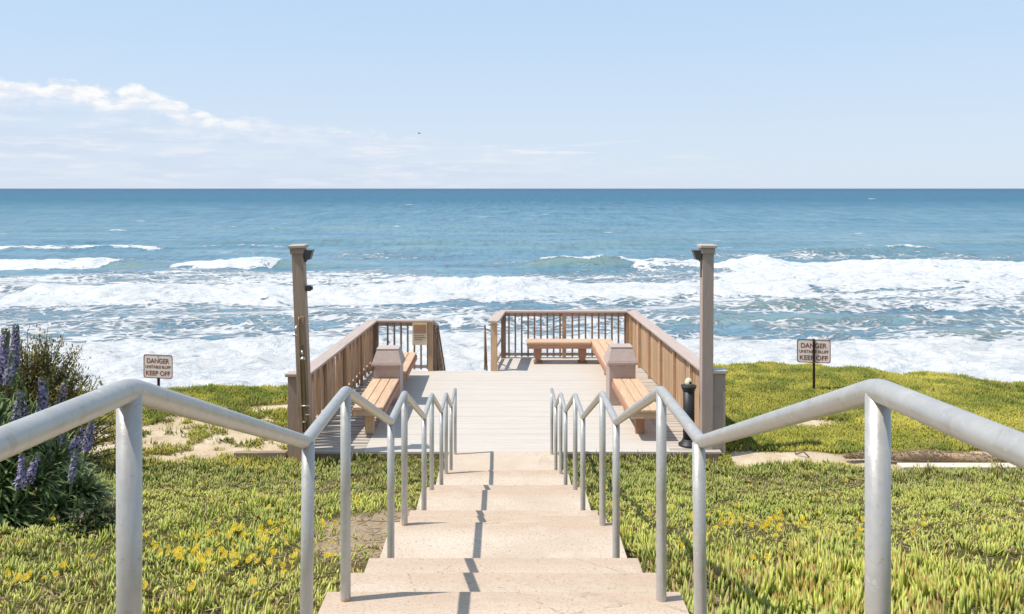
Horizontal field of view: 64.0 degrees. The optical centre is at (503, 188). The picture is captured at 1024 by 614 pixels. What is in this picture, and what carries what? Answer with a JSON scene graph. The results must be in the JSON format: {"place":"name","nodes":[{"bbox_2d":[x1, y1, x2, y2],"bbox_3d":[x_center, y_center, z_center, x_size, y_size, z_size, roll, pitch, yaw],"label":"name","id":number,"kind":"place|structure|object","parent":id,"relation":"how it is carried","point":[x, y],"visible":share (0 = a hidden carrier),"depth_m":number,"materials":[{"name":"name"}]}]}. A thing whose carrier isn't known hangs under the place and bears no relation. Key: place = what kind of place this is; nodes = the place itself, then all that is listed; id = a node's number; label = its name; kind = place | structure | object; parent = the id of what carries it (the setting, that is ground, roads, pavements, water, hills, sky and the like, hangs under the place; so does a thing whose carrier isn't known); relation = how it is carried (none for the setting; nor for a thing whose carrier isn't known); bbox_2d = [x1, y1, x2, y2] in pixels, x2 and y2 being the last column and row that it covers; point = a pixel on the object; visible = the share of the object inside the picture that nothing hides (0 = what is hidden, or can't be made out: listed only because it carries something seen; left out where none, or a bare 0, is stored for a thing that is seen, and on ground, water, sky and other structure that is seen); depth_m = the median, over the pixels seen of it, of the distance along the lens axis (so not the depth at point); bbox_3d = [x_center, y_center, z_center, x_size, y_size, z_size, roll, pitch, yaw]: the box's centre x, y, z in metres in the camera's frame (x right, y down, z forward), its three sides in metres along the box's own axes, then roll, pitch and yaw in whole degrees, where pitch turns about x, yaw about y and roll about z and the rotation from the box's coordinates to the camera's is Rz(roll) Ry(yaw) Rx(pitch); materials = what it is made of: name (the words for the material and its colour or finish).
{"place":"outdoors","nodes":[
{"label":"outdoors","id":0,"kind":"place"},
{"bbox_2d":[0,189,1023,391],"bbox_3d":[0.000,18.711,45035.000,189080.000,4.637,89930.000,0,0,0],"label":"sea","id":1,"kind":"structure","parent":0,"point":[197,284],"depth_m":192.29,"materials":[{"name":"liquid"}]},
{"bbox_2d":[0,368,1023,613],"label":"ground","id":2,"kind":"structure","parent":0,"point":[208,448],"depth_m":7.27,"materials":[{"name":"soil"}]},
{"bbox_2d":[0,324,115,533],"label":"flowering shrub","id":3,"kind":"object","parent":2,"relation":"on","point":[30,470],"visible":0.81,"depth_m":6.90,"materials":[{"name":"green plant"}]},
{"bbox_2d":[0,324,148,472],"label":"shrub","id":4,"kind":"object","parent":2,"relation":"on","point":[40,365],"visible":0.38,"depth_m":10.63,"materials":[{"name":"green plant"}]},
{"bbox_2d":[57,497,115,537],"bbox_3d":[-3.270,2.628,6.488,0.509,0.335,0.475,0,0,14],"label":"shrub","id":5,"kind":"object","parent":2,"relation":"on","point":[95,511],"visible":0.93,"depth_m":6.46,"materials":[{"name":"green plant"}]},
{"bbox_2d":[143,354,172,385],"bbox_3d":[-6.492,3.838,15.408,0.605,1.424,0.048,0,0,11],"label":"danger sign","id":6,"kind":"object","parent":2,"relation":"on","point":[158,367],"visible":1,"depth_m":15.40,"materials":[{"name":"white metal"}]},
{"bbox_2d":[68,382,353,472],"bbox_3d":[-8.983,5.071,14.146,12.220,2.707,5.815,0,0,0],"label":"ground cover","id":7,"kind":"object","parent":2,"relation":"on","point":[233,397],"visible":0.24,"depth_m":13.61,"materials":[{"name":"green plant"}]},
{"bbox_2d":[0,450,443,613],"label":"ice plant","id":8,"kind":"object","parent":2,"relation":"on","point":[224,482],"visible":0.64,"depth_m":6.01,"materials":[{"name":"green plant"}]},
{"bbox_2d":[233,450,286,460],"bbox_3d":[-3.500,3.860,11.800,0.750,0.140,0.090,0,0,-2],"label":"kerb timber","id":9,"kind":"object","parent":2,"relation":"on","point":[273,454],"visible":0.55,"depth_m":11.76,"materials":[{"name":"beige wood"}]},
{"bbox_2d":[285,371,299,460],"bbox_3d":[-2.985,3.475,11.850,0.300,1.650,0.200,0,0,0],"label":"fence end post","id":10,"kind":"object","parent":2,"relation":"on","point":[292,410],"visible":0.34,"depth_m":11.78,"materials":[{"name":"beige paint"}]},
{"bbox_2d":[288,244,314,461],"bbox_3d":[-2.819,2.449,11.641,0.341,3.300,0.400,-2,0,0],"label":"lamp post","id":11,"kind":"object","parent":2,"relation":"on","point":[302,254],"visible":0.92,"depth_m":11.64,"materials":[{"name":"beige paint"}]},
{"bbox_2d":[318,452,688,613],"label":"concrete stairs","id":12,"kind":"structure","parent":2,"relation":"on","point":[503,533],"depth_m":5.20,"materials":[{"name":"beige concrete"}]},
{"bbox_2d":[0,379,456,613],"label":"stair handrail","id":13,"kind":"object","parent":12,"relation":"on","point":[127,399],"visible":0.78,"depth_m":1.95,"materials":[{"name":"grey metal"}]},
{"bbox_2d":[550,379,1023,613],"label":"stair handrail","id":14,"kind":"object","parent":12,"relation":"on","point":[878,399],"visible":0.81,"depth_m":1.86,"materials":[{"name":"grey metal"}]},
{"bbox_2d":[314,357,721,460],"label":"deck","id":15,"kind":"structure","parent":2,"relation":"on","point":[505,407],"depth_m":13.59,"materials":[{"name":"grey wood"}]},
{"bbox_2d":[310,319,376,421],"bbox_3d":[-2.854,3.280,14.540,0.220,1.080,5.226,0,0,3],"label":"board fence","id":16,"kind":"object","parent":15,"relation":"on","point":[346,360],"visible":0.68,"depth_m":14.50,"materials":[{"name":"brown wood"}]},
{"bbox_2d":[352,379,399,433],"bbox_3d":[-2.055,3.560,13.359,0.500,0.480,1.881,0,0,0],"label":"bench","id":17,"kind":"object","parent":15,"relation":"on","point":[380,394],"visible":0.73,"depth_m":13.07,"materials":[{"name":"brown wood"}]},
{"bbox_2d":[371,345,405,404],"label":"tapered pillar","id":18,"kind":"structure","parent":15,"relation":"on","point":[388,361],"depth_m":14.34,"materials":[{"name":"paint"}]},
{"bbox_2d":[374,319,433,370],"bbox_3d":[-2.085,3.270,17.095,1.250,1.060,0.190,0,0,0],"label":"railing","id":19,"kind":"object","parent":15,"relation":"on","point":[400,323],"visible":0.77,"depth_m":17.02,"materials":[{"name":"brown wood"}]},
{"bbox_2d":[412,323,426,344],"bbox_3d":[-1.735,3.020,17.002,0.310,0.460,0.016,0,0,0],"label":"notice board","id":20,"kind":"object","parent":19,"relation":"attached to","point":[419,333],"visible":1,"depth_m":17.00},
{"bbox_2d":[403,352,416,378],"bbox_3d":[-1.990,3.560,15.723,0.490,0.480,1.753,0,0,0],"label":"bench","id":21,"kind":"object","parent":15,"relation":"on","point":[410,361],"visible":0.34,"depth_m":15.71,"materials":[{"name":"brown wood"}]},
{"bbox_2d":[433,320,443,370],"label":"beach stairs","id":22,"kind":"structure","parent":15,"relation":"attached to","point":[441,368],"depth_m":17.50,"materials":[{"name":"brown wood"}]},
{"bbox_2d":[433,325,445,370],"bbox_3d":[-1.423,4.247,19.218,0.126,2.766,4.186,0,0,0],"label":"beach handrail","id":23,"kind":"object","parent":22,"relation":"attached to","point":[438,336],"visible":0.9,"depth_m":17.23,"materials":[{"name":"grey wood"}]},
{"bbox_2d":[484,325,490,370],"bbox_3d":[-0.328,4.247,19.217,0.165,2.766,4.187,0,0,0],"label":"beach handrail","id":24,"kind":"object","parent":22,"relation":"attached to","point":[485,356],"visible":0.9,"depth_m":17.23,"materials":[{"name":"grey wood"}]},
{"bbox_2d":[488,311,504,370],"bbox_3d":[-0.138,3.280,17.625,0.220,1.080,1.338,0,0,6],"label":"return railing","id":25,"kind":"object","parent":15,"relation":"on","point":[495,318],"visible":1,"depth_m":17.03,"materials":[{"name":"brown wood"}]},
{"bbox_2d":[526,339,590,363],"bbox_3d":[1.198,3.560,17.880,1.395,0.480,0.436,0,0,0],"label":"bench","id":26,"kind":"object","parent":15,"relation":"on","point":[538,345],"visible":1,"depth_m":17.67,"materials":[{"name":"brown wood"}]},
{"bbox_2d":[500,310,629,357],"bbox_3d":[1.390,3.270,18.375,2.940,1.060,0.190,0,0,0],"label":"railing","id":27,"kind":"object","parent":15,"relation":"on","point":[564,314],"visible":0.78,"depth_m":18.33,"materials":[{"name":"brown wood"}]},
{"bbox_2d":[590,339,613,374],"bbox_3d":[2.145,3.560,16.450,0.500,0.480,3.267,0,0,0],"label":"bench","id":28,"kind":"object","parent":15,"relation":"on","point":[599,347],"visible":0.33,"depth_m":17.09,"materials":[{"name":"brown wood"}]},
{"bbox_2d":[604,343,637,405],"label":"tapered pillar","id":29,"kind":"structure","parent":15,"relation":"on","point":[620,359],"depth_m":14.32,"materials":[{"name":"paint"}]},
{"bbox_2d":[612,379,655,433],"bbox_3d":[2.135,3.560,13.286,0.500,0.480,2.035,0,0,0],"label":"bench","id":30,"kind":"object","parent":15,"relation":"on","point":[629,392],"visible":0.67,"depth_m":13.07,"materials":[{"name":"brown wood"}]},
{"bbox_2d":[627,310,698,427],"bbox_3d":[2.989,3.270,15.269,0.230,1.060,6.384,0,0,-2],"label":"board fence","id":31,"kind":"object","parent":15,"relation":"on","point":[669,363],"visible":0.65,"depth_m":15.16,"materials":[{"name":"brown wood"}]},
{"bbox_2d":[678,378,696,447],"bbox_3d":[2.740,3.303,12.120,0.300,0.995,0.300,0,0,0],"label":"pedestal bin","id":32,"kind":"object","parent":15,"relation":"on","point":[688,387],"visible":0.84,"depth_m":12.05,"materials":[{"name":"black metal"}]},
{"bbox_2d":[691,244,716,449],"bbox_3d":[2.922,2.460,12.000,0.341,3.280,0.241,0,0,0],"label":"lamp post","id":33,"kind":"object","parent":15,"relation":"on","point":[704,254],"visible":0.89,"depth_m":11.92,"materials":[{"name":"beige paint"}]},
{"bbox_2d":[713,368,727,454],"bbox_3d":[3.140,3.470,12.020,0.260,1.660,0.200,0,0,0],"label":"fence end post","id":34,"kind":"object","parent":2,"relation":"on","point":[719,398],"visible":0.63,"depth_m":11.95,"materials":[{"name":"beige paint"}]},
{"bbox_2d":[563,448,1023,613],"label":"ice plant","id":35,"kind":"object","parent":2,"relation":"on","point":[922,581],"visible":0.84,"depth_m":5.93,"materials":[{"name":"green plant"}]},
{"bbox_2d":[797,339,830,389],"bbox_3d":[5.867,3.623,15.481,0.605,1.553,0.046,0,0,11],"label":"danger sign","id":36,"kind":"object","parent":2,"relation":"on","point":[813,351],"visible":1,"depth_m":15.49,"materials":[{"name":"white metal"}]},
{"bbox_2d":[713,360,1023,472],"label":"ground cover","id":37,"kind":"object","parent":2,"relation":"on","point":[764,384],"visible":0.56,"depth_m":14.64,"materials":[{"name":"green plant"}]},
{"bbox_2d":[843,447,1007,462],"bbox_3d":[6.306,3.810,11.654,3.003,0.195,0.392,0,0,4],"label":"straw wattle","id":38,"kind":"object","parent":2,"relation":"on","point":[925,454],"visible":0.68,"depth_m":11.63,"materials":[{"name":"brown plant"}]},
{"bbox_2d":[897,463,1018,472],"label":"concrete kerb","id":39,"kind":"structure","parent":2,"relation":"on","point":[906,466],"depth_m":11.34,"materials":[{"name":"grey concrete"}]},
{"bbox_2d":[0,0,1023,188],"label":"sky","id":40,"kind":"structure","parent":0,"point":[95,94],"materials":[{"name":"blue"}]},
{"bbox_2d":[794,444,808,456],"bbox_3d":[4.244,3.752,11.670,0.226,0.195,0.051,0,0,36],"label":"dry twig","id":41,"kind":"object","parent":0,"point":[799,452],"visible":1,"depth_m":11.68,"materials":[{"name":"brown wood"}]}
]}

